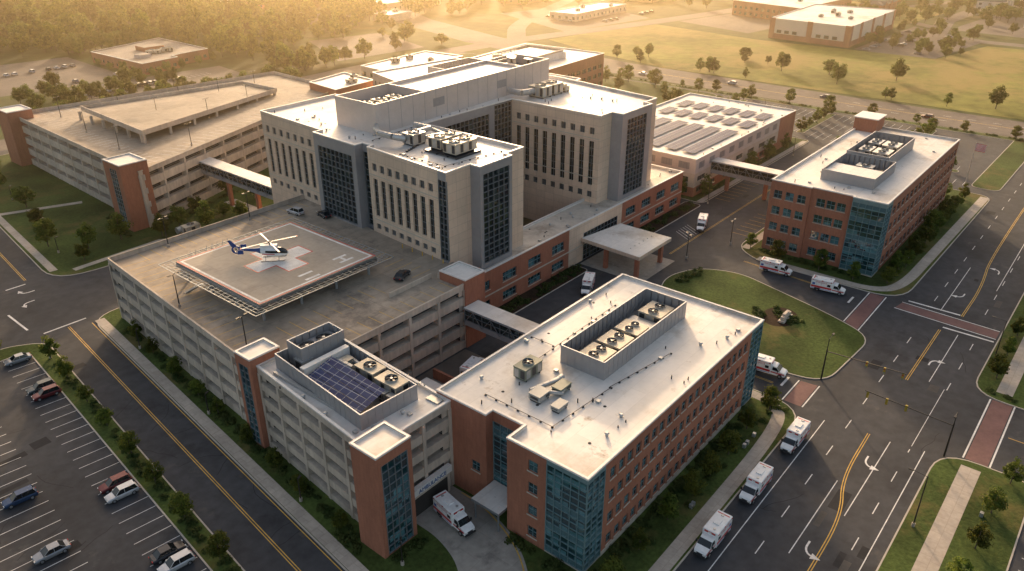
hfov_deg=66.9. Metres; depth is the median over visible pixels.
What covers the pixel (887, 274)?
young tree
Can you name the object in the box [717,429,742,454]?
young tree
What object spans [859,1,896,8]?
walls
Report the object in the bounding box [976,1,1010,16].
walls
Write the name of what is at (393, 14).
parapet
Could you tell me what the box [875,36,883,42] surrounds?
deciduous tree
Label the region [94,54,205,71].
windows
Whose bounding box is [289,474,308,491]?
young tree
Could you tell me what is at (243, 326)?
street lamp
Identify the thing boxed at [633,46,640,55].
deciduous tree
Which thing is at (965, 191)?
young tree
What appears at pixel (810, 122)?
young tree
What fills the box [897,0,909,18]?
deciduous tree
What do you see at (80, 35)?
deciduous tree
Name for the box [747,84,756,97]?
young tree
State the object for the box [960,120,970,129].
young tree
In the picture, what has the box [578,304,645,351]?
equipment well
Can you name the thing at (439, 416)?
windows
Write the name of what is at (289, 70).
deciduous tree
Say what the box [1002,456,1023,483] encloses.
young tree
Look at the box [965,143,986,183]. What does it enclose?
flagpole
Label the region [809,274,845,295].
ambulance
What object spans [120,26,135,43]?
deciduous tree
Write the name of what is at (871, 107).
young tree
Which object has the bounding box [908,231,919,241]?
young tree
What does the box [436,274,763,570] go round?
walls
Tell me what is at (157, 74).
deciduous tree
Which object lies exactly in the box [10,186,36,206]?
deciduous tree
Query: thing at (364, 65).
parapet
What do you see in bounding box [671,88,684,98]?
young tree
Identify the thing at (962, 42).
deciduous tree
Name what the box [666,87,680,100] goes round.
young tree
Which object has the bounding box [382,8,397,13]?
rooftop units
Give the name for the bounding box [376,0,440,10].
walls
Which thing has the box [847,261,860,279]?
young tree
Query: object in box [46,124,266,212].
windows
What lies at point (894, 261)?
young tree
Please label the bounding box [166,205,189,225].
deciduous tree
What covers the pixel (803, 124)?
young tree
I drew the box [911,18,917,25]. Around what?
deciduous tree
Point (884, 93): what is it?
young tree
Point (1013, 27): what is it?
deciduous tree
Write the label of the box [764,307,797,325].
mulch bed
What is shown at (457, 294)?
windows
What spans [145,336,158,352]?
young tree
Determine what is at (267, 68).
deciduous tree
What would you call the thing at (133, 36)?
deciduous tree
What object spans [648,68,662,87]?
young tree
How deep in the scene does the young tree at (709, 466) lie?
117.26 m
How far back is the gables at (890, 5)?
586.21 m
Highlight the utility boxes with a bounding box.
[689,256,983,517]
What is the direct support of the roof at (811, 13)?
on the walls at (800, 28)
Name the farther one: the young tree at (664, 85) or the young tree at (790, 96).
the young tree at (664, 85)
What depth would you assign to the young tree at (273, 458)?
119.98 m
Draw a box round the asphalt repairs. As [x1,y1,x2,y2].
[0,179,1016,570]
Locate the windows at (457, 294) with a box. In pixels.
[115,269,459,370]
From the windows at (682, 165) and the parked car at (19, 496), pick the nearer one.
the parked car at (19, 496)
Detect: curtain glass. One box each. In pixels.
[494,326,761,570]
[840,202,891,275]
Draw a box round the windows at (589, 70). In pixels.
[565,64,601,84]
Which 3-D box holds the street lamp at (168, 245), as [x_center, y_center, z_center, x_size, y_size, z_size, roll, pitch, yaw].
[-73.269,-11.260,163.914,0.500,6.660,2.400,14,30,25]
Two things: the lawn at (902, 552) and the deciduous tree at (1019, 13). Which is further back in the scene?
the deciduous tree at (1019, 13)
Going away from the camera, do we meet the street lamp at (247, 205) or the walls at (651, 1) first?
the street lamp at (247, 205)
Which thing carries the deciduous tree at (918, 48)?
on the parking lot
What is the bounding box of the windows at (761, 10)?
[734,3,849,17]
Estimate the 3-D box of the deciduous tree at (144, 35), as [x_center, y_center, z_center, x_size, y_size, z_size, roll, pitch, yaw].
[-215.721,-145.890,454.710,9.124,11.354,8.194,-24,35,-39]
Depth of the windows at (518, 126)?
194.79 m
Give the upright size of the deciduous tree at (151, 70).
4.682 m
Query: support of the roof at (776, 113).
attached to the walls at (694, 171)
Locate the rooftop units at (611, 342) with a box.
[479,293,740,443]
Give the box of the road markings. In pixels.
[0,67,1023,570]
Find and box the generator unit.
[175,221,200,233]
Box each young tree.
[37,335,60,357]
[54,354,74,377]
[74,385,94,400]
[95,407,113,425]
[116,430,139,452]
[126,318,141,337]
[142,459,165,482]
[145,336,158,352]
[166,356,182,372]
[167,491,194,515]
[187,378,205,393]
[204,529,229,558]
[208,396,225,412]
[239,423,254,440]
[265,446,283,467]
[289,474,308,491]
[330,508,348,527]
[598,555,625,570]
[603,65,610,81]
[612,44,621,55]
[613,73,623,88]
[617,68,623,74]
[622,64,634,81]
[632,527,650,549]
[636,51,644,62]
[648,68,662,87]
[657,492,679,519]
[660,81,667,92]
[662,88,670,99]
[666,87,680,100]
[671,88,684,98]
[681,178,687,192]
[683,468,708,496]
[694,78,703,91]
[695,57,704,68]
[699,449,721,475]
[700,173,713,195]
[705,56,713,71]
[709,57,720,72]
[712,79,721,89]
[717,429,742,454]
[731,92,739,100]
[739,88,747,100]
[739,406,757,428]
[742,67,749,77]
[744,151,758,164]
[745,232,757,247]
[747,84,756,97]
[761,384,781,408]
[763,139,776,158]
[769,239,786,258]
[780,132,791,149]
[784,88,795,101]
[795,117,808,130]
[806,117,813,125]
[812,107,823,122]
[813,249,829,269]
[819,104,830,116]
[823,94,836,105]
[828,103,836,113]
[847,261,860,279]
[866,103,877,111]
[880,266,897,283]
[881,87,890,96]
[888,87,896,98]
[891,250,906,265]
[901,249,915,266]
[904,240,924,258]
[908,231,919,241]
[913,113,921,121]
[917,221,937,242]
[920,118,935,133]
[923,209,941,224]
[929,117,937,127]
[929,210,946,226]
[939,194,954,210]
[943,92,952,103]
[946,183,952,193]
[946,202,957,215]
[946,556,977,570]
[949,195,959,207]
[956,194,964,204]
[958,183,969,197]
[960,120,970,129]
[966,521,994,548]
[979,485,1007,512]
[987,352,1010,377]
[1001,336,1017,355]
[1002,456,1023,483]
[1010,316,1023,335]
[1011,125,1023,138]
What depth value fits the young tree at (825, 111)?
307.96 m
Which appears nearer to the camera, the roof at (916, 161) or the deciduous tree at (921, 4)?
the roof at (916, 161)
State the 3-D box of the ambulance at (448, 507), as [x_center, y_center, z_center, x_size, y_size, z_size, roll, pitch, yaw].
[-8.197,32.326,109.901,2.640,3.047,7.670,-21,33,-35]
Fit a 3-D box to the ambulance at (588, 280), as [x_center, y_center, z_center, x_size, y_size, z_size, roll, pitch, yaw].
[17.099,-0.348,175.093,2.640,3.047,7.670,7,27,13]
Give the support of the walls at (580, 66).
on the asphalt pavement
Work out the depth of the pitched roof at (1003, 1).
569.61 m
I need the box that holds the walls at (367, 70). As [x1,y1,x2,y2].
[361,56,462,78]
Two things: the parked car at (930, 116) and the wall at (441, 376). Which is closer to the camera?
the wall at (441, 376)
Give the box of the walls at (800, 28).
[773,11,893,46]
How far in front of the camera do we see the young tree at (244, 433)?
125.53 m
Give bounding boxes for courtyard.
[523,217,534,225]
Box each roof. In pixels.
[366,52,458,69]
[376,0,397,2]
[377,11,407,14]
[419,377,441,390]
[442,277,757,476]
[476,44,598,68]
[501,47,565,61]
[554,3,621,13]
[652,128,775,192]
[653,94,791,158]
[740,0,834,7]
[775,5,892,25]
[777,129,955,202]
[860,0,897,5]
[977,0,1008,2]
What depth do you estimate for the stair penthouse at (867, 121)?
227.84 m
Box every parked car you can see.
[1,484,38,508]
[3,352,31,366]
[26,377,55,394]
[31,383,61,401]
[31,538,70,564]
[97,470,131,493]
[104,479,139,503]
[148,539,186,564]
[157,548,195,570]
[287,206,303,215]
[316,210,331,218]
[393,269,410,280]
[727,80,736,84]
[921,114,933,118]
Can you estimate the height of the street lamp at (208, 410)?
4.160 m
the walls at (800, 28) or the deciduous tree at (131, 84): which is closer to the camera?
the deciduous tree at (131, 84)
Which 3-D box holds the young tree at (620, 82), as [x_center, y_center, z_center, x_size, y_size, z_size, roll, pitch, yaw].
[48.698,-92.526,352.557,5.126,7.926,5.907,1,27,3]
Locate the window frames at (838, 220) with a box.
[766,152,954,261]
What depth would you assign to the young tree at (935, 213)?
203.88 m
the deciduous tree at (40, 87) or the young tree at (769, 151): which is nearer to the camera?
the young tree at (769, 151)
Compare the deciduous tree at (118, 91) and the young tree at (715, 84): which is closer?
the deciduous tree at (118, 91)
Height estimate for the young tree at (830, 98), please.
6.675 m
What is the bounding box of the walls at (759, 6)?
[732,0,851,19]
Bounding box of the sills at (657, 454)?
[471,351,746,546]
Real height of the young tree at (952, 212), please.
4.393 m
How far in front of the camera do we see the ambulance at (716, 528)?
105.50 m
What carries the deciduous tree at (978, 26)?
on the ground at (487, 17)
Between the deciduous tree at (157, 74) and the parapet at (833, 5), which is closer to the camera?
the deciduous tree at (157, 74)
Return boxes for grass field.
[548,1,1023,119]
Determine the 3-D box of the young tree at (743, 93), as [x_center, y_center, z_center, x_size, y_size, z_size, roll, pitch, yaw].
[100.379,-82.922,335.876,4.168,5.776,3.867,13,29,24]
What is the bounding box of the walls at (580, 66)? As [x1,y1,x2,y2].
[549,54,603,85]
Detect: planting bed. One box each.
[498,265,586,313]
[640,202,699,232]
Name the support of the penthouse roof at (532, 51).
on the roof at (572, 55)
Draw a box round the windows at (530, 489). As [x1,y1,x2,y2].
[473,344,745,539]
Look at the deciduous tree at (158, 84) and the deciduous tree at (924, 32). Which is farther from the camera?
the deciduous tree at (924, 32)
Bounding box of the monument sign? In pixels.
[778,310,792,323]
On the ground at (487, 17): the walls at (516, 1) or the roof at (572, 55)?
the walls at (516, 1)
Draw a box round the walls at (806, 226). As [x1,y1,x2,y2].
[761,128,959,276]
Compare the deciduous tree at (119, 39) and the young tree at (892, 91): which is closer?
the young tree at (892, 91)
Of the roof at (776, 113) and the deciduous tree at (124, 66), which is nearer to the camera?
the roof at (776, 113)
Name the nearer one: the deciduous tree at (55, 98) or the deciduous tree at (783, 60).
the deciduous tree at (55, 98)
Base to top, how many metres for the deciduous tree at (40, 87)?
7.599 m
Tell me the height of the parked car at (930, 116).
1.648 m
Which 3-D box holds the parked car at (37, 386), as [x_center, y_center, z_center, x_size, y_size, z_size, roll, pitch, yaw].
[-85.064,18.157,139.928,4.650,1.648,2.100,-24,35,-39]
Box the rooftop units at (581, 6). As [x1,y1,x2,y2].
[575,4,612,10]
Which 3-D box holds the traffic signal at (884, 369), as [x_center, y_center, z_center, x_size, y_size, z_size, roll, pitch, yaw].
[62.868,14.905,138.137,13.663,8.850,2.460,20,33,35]
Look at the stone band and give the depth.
116.89 m
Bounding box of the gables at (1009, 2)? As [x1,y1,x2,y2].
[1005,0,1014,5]
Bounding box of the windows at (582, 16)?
[552,7,624,19]
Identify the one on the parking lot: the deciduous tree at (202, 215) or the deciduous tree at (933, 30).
the deciduous tree at (933, 30)
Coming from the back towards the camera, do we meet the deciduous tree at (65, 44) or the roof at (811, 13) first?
the roof at (811, 13)
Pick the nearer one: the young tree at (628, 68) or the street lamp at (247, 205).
the street lamp at (247, 205)
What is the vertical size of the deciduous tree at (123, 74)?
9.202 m
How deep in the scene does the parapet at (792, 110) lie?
278.40 m
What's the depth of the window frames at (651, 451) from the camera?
112.02 m
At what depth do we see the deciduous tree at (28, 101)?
320.15 m
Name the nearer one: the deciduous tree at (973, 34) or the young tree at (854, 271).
the young tree at (854, 271)
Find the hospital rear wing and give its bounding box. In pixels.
[372,57,580,85]
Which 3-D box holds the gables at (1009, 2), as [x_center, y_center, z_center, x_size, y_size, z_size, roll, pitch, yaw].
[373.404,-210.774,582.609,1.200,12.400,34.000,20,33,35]
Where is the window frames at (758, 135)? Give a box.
[652,128,775,192]
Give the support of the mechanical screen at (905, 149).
on the equipment well
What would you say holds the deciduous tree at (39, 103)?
on the ground at (487, 17)
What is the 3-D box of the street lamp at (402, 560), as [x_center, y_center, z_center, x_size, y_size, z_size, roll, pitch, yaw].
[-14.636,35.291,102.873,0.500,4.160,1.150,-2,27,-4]
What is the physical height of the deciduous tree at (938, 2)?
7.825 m
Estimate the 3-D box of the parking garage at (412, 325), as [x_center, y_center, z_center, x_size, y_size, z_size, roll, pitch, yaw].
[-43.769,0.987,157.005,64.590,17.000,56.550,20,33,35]
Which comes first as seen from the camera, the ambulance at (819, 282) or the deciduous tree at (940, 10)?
the ambulance at (819, 282)
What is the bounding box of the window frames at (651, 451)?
[473,343,746,542]
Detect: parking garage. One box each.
[0,71,328,231]
[107,194,485,447]
[256,322,454,558]
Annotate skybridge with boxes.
[198,157,272,208]
[463,300,539,342]
[710,157,783,199]
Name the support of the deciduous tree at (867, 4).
on the grass field
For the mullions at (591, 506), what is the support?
attached to the walls at (472, 432)
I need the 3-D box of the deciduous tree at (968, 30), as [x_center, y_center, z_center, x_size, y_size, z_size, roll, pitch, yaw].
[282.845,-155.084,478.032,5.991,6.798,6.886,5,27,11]
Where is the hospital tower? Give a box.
[260,49,656,269]
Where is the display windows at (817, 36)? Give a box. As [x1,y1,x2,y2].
[776,30,836,39]
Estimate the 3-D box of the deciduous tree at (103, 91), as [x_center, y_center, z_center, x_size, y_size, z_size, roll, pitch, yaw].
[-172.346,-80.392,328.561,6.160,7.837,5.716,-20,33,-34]
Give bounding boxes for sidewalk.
[0,141,1023,570]
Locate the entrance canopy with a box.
[471,480,506,531]
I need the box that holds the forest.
[0,0,674,70]
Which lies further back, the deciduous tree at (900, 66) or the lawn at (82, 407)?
the deciduous tree at (900, 66)
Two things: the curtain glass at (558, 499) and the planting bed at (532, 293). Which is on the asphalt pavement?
the planting bed at (532, 293)
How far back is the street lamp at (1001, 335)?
145.94 m
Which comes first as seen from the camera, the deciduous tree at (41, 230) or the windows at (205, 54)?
the deciduous tree at (41, 230)
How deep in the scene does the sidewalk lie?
121.94 m
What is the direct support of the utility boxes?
on the lawn at (875, 279)
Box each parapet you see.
[360,51,461,69]
[374,10,410,14]
[436,273,764,481]
[472,43,603,69]
[550,2,624,13]
[653,93,796,159]
[736,0,837,7]
[772,127,959,204]
[773,4,894,25]
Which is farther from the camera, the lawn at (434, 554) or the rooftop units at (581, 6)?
the rooftop units at (581, 6)
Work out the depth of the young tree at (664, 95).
332.66 m
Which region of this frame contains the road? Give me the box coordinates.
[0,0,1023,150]
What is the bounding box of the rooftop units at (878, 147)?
[794,137,934,193]
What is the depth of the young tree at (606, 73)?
369.14 m
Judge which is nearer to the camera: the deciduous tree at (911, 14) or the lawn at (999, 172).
the lawn at (999, 172)
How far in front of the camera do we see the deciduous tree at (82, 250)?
187.77 m
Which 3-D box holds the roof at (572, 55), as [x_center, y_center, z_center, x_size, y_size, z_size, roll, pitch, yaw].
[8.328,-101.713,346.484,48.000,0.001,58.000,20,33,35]
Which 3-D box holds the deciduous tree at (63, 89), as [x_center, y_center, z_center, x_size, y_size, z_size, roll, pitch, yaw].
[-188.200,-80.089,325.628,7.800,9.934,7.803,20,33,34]
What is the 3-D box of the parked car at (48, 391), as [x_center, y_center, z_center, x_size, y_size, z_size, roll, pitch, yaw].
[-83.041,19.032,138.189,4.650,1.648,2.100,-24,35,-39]
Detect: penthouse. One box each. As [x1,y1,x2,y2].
[820,153,896,189]
[853,111,886,132]
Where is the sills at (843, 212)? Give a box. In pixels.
[765,155,955,264]
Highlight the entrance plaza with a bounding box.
[416,250,673,380]
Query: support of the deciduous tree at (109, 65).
on the ground at (487, 17)
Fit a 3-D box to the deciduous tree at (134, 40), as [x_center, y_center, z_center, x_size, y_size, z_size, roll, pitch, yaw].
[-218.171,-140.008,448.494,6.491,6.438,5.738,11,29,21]
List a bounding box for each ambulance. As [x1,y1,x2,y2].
[433,490,475,536]
[459,356,484,373]
[580,272,595,295]
[693,509,732,559]
[696,213,708,231]
[738,461,773,504]
[756,353,787,378]
[759,256,792,276]
[779,416,810,454]
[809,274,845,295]
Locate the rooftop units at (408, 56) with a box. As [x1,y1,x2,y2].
[390,54,433,62]
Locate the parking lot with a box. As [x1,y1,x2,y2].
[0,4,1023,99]
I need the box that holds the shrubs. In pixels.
[53,74,1023,570]
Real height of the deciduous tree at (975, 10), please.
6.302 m
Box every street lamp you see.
[157,216,169,246]
[166,271,180,306]
[205,391,210,414]
[235,312,247,344]
[242,191,250,219]
[297,475,302,501]
[399,536,403,565]
[909,467,928,526]
[992,316,1006,358]
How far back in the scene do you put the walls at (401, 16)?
552.66 m
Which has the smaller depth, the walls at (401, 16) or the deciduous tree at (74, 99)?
the deciduous tree at (74, 99)
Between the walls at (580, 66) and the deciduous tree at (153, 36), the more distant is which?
the deciduous tree at (153, 36)
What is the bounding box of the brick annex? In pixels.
[309,72,372,94]
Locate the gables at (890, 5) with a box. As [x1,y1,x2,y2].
[883,0,892,8]
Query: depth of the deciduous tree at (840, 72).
363.31 m
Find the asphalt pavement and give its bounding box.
[0,52,1023,570]
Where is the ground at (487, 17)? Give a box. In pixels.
[0,0,1023,139]
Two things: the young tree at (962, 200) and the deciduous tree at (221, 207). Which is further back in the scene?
the young tree at (962, 200)
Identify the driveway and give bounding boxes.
[416,486,526,570]
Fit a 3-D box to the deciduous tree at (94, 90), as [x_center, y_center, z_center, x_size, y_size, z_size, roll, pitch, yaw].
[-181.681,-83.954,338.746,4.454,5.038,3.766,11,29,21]
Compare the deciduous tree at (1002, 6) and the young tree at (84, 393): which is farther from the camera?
the deciduous tree at (1002, 6)
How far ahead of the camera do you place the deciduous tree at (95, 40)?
443.23 m
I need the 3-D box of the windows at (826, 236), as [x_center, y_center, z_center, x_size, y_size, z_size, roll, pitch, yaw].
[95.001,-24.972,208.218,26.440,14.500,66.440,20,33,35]
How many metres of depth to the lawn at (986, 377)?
144.59 m
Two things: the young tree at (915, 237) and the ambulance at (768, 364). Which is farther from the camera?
the young tree at (915, 237)
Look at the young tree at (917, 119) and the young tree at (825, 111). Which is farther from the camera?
the young tree at (825, 111)
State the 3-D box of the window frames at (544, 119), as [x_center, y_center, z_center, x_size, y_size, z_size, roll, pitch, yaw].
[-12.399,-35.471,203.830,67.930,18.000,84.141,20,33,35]
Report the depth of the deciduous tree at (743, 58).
412.21 m
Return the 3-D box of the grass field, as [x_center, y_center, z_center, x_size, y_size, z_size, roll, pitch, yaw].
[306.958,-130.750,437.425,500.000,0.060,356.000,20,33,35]
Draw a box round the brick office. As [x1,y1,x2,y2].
[91,38,208,74]
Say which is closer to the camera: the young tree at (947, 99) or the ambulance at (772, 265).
the ambulance at (772, 265)
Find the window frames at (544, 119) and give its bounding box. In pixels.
[267,113,593,252]
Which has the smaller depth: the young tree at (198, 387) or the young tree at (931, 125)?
the young tree at (198, 387)
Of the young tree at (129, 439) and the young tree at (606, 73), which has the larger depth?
the young tree at (606, 73)
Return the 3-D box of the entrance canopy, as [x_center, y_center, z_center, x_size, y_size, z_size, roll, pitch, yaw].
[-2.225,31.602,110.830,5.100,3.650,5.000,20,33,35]
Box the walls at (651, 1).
[629,0,662,2]
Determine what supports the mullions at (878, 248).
attached to the walls at (806, 226)
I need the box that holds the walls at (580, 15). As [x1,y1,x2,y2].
[550,4,625,21]
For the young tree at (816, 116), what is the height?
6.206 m
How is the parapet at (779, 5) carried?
on the roof at (796, 3)
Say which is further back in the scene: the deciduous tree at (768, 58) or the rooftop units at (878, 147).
the deciduous tree at (768, 58)
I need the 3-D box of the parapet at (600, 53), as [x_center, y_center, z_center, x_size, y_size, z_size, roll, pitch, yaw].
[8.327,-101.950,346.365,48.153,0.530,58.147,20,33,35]
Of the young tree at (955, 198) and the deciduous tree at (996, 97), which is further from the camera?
the deciduous tree at (996, 97)
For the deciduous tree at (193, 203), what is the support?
on the lawn at (51, 190)
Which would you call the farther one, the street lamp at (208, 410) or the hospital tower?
the hospital tower
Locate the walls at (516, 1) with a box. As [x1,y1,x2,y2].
[500,0,541,4]
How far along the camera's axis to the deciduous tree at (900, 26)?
502.48 m
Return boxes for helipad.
[158,218,393,320]
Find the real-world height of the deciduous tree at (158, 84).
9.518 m
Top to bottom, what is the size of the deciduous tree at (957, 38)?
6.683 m
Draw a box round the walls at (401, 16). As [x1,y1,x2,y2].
[373,12,411,21]
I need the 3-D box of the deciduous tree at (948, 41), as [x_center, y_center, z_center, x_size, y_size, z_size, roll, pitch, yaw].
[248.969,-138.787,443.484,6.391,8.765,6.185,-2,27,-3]
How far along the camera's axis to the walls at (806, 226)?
188.59 m
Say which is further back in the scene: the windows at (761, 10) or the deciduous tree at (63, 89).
the windows at (761, 10)
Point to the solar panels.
(705, 143)
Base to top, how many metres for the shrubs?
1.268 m
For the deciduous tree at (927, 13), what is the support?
on the ground at (487, 17)
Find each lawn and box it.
[0,154,273,275]
[0,343,244,570]
[98,308,795,570]
[358,53,478,75]
[603,77,716,104]
[609,74,1023,141]
[661,269,865,378]
[681,137,808,202]
[741,188,988,295]
[796,114,834,132]
[876,457,1023,570]
[972,140,1023,190]
[976,293,1023,409]
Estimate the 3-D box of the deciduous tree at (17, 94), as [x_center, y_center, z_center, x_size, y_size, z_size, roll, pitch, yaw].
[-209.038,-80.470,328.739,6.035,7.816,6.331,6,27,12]
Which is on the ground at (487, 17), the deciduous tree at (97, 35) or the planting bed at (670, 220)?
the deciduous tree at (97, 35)
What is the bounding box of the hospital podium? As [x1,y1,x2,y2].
[484,164,683,307]
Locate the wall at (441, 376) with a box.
[433,368,454,383]
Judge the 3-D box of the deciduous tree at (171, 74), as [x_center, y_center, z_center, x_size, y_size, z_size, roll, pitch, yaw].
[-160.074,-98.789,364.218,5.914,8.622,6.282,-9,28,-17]
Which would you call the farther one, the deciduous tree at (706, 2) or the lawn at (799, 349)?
the deciduous tree at (706, 2)
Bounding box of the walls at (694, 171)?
[651,111,795,196]
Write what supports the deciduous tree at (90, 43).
on the ground at (487, 17)
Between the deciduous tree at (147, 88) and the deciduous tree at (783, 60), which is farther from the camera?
the deciduous tree at (783, 60)
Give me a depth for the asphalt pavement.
132.90 m
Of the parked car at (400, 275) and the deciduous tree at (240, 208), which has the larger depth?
the deciduous tree at (240, 208)
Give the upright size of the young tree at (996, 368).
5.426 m
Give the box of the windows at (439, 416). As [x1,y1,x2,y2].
[266,380,443,465]
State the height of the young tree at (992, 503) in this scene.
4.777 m
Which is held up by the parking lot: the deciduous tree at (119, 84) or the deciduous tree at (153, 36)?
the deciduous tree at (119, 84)
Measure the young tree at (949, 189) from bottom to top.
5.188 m
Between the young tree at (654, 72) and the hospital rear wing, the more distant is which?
the young tree at (654, 72)
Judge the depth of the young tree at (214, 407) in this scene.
132.47 m
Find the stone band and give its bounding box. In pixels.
[600,406,740,555]
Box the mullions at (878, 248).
[839,202,892,275]
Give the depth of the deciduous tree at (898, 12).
551.92 m
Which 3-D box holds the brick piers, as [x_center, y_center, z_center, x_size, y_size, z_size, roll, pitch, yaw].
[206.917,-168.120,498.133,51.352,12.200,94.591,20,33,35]
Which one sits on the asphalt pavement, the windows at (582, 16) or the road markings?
the road markings
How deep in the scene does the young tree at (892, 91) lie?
336.96 m
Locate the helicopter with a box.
[228,233,295,261]
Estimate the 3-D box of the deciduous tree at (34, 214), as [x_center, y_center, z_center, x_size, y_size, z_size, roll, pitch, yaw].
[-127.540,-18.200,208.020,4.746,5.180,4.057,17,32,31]
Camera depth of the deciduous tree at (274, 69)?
360.39 m
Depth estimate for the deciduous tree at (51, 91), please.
335.53 m
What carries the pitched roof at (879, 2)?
on the walls at (893, 6)
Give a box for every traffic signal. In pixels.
[820,333,906,379]
[865,390,957,456]
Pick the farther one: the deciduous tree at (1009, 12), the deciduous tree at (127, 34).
the deciduous tree at (1009, 12)
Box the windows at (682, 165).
[652,124,776,191]
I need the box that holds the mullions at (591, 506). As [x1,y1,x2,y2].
[493,325,762,570]
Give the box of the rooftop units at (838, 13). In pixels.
[818,9,853,19]
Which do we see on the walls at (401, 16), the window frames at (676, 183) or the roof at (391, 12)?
the roof at (391, 12)
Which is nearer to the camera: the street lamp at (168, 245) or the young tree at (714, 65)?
the street lamp at (168, 245)
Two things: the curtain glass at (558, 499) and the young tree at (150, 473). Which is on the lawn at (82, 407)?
the young tree at (150, 473)
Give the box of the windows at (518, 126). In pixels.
[267,112,594,251]
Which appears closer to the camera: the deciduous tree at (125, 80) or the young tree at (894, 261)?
the young tree at (894, 261)
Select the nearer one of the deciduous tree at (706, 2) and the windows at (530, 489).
the windows at (530, 489)
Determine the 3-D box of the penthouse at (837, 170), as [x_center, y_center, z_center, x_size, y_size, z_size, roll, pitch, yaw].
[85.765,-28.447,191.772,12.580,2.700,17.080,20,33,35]
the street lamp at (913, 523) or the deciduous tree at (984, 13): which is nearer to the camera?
the street lamp at (913, 523)
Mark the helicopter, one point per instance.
(270, 249)
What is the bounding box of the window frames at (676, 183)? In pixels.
[485,183,677,303]
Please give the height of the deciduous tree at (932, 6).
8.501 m
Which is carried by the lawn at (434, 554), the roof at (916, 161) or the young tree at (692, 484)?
the young tree at (692, 484)
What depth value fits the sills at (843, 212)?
189.94 m
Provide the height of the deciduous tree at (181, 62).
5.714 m
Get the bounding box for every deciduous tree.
[0,169,6,189]
[10,87,25,103]
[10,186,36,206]
[20,83,33,99]
[25,97,33,105]
[26,207,43,222]
[30,98,42,107]
[32,93,45,102]
[32,217,57,246]
[35,80,49,96]
[42,71,61,84]
[44,85,58,97]
[51,94,64,102]
[56,83,71,99]
[56,99,68,104]
[57,37,73,54]
[66,96,81,103]
[68,84,87,99]
[69,36,84,53]
[72,221,96,248]
[73,33,89,51]
[73,242,90,260]
[80,82,97,98]
[83,36,94,52]
[88,36,100,49]
[90,87,99,96]
[92,29,104,47]
[92,80,102,91]
[97,87,111,98]
[98,32,116,44]
[102,34,115,47]
[103,75,120,92]
[105,212,133,239]
[106,62,113,69]
[110,79,124,90]
[113,32,126,45]
[114,89,125,95]
[116,67,131,80]
[117,64,133,74]
[118,61,126,68]
[119,78,128,88]
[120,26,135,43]
[125,80,137,93]
[126,86,136,93]
[129,33,140,43]
[130,37,139,42]
[133,67,146,85]
[136,27,151,40]
[143,85,154,91]
[147,67,155,75]
[148,29,158,38]
[148,212,169,235]
[153,66,167,80]
[153,81,164,89]
[155,79,167,86]
[161,61,170,71]
[165,66,177,82]
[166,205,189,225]
[172,82,184,85]
[176,76,186,84]
[177,58,184,66]
[184,80,196,84]
[186,196,200,211]
[194,200,217,224]
[195,56,201,64]
[200,77,209,82]
[204,45,212,53]
[213,200,231,215]
[216,180,234,195]
[231,200,249,214]
[261,63,275,72]
[268,65,280,72]
[281,66,297,75]
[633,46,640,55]
[644,43,653,55]
[702,0,710,7]
[740,47,752,56]
[741,54,748,62]
[765,56,771,61]
[775,54,791,70]
[822,59,838,74]
[830,63,847,83]
[860,0,870,7]
[864,32,876,42]
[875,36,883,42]
[876,25,884,32]
[878,30,884,36]
[887,37,898,48]
[890,57,909,80]
[895,6,902,16]
[896,23,905,30]
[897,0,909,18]
[905,9,918,21]
[905,33,914,40]
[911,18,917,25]
[911,28,921,38]
[913,44,922,51]
[914,37,925,47]
[915,0,928,11]
[919,7,934,22]
[921,28,927,36]
[926,4,935,11]
[926,45,933,51]
[929,27,937,36]
[934,0,943,4]
[934,18,942,26]
[936,6,943,16]
[937,19,947,28]
[938,26,943,33]
[941,35,952,44]
[941,44,952,57]
[943,7,954,19]
[947,0,962,10]
[951,27,959,35]
[952,33,962,42]
[957,39,965,45]
[957,47,963,54]
[962,0,975,5]
[965,4,973,13]
[965,28,975,39]
[968,28,979,39]
[971,7,979,16]
[973,24,983,30]
[978,5,996,22]
[985,16,995,26]
[988,85,1008,108]
[994,2,1009,20]
[1001,6,1016,22]
[1008,23,1019,33]
[1013,8,1023,20]
[1017,0,1023,7]
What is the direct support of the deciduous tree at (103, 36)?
on the ground at (487, 17)
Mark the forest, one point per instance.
(222, 25)
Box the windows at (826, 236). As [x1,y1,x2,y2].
[766,154,951,260]
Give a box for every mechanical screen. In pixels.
[492,44,562,57]
[560,288,686,380]
[846,131,914,161]
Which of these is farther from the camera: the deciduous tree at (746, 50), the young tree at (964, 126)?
the deciduous tree at (746, 50)
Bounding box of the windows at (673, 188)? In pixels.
[486,182,677,303]
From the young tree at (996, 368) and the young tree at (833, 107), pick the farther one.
the young tree at (833, 107)
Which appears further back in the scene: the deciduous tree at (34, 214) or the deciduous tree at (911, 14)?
the deciduous tree at (911, 14)
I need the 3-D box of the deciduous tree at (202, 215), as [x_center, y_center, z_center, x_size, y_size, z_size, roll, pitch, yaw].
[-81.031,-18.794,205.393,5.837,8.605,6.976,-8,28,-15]
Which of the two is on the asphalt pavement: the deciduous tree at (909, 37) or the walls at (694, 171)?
the walls at (694, 171)
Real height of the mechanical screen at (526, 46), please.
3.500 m
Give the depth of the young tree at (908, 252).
184.34 m
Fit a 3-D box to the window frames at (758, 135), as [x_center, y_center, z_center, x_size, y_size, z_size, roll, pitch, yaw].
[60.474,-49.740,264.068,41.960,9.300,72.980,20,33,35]
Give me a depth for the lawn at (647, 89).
356.61 m
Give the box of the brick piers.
[768,9,896,47]

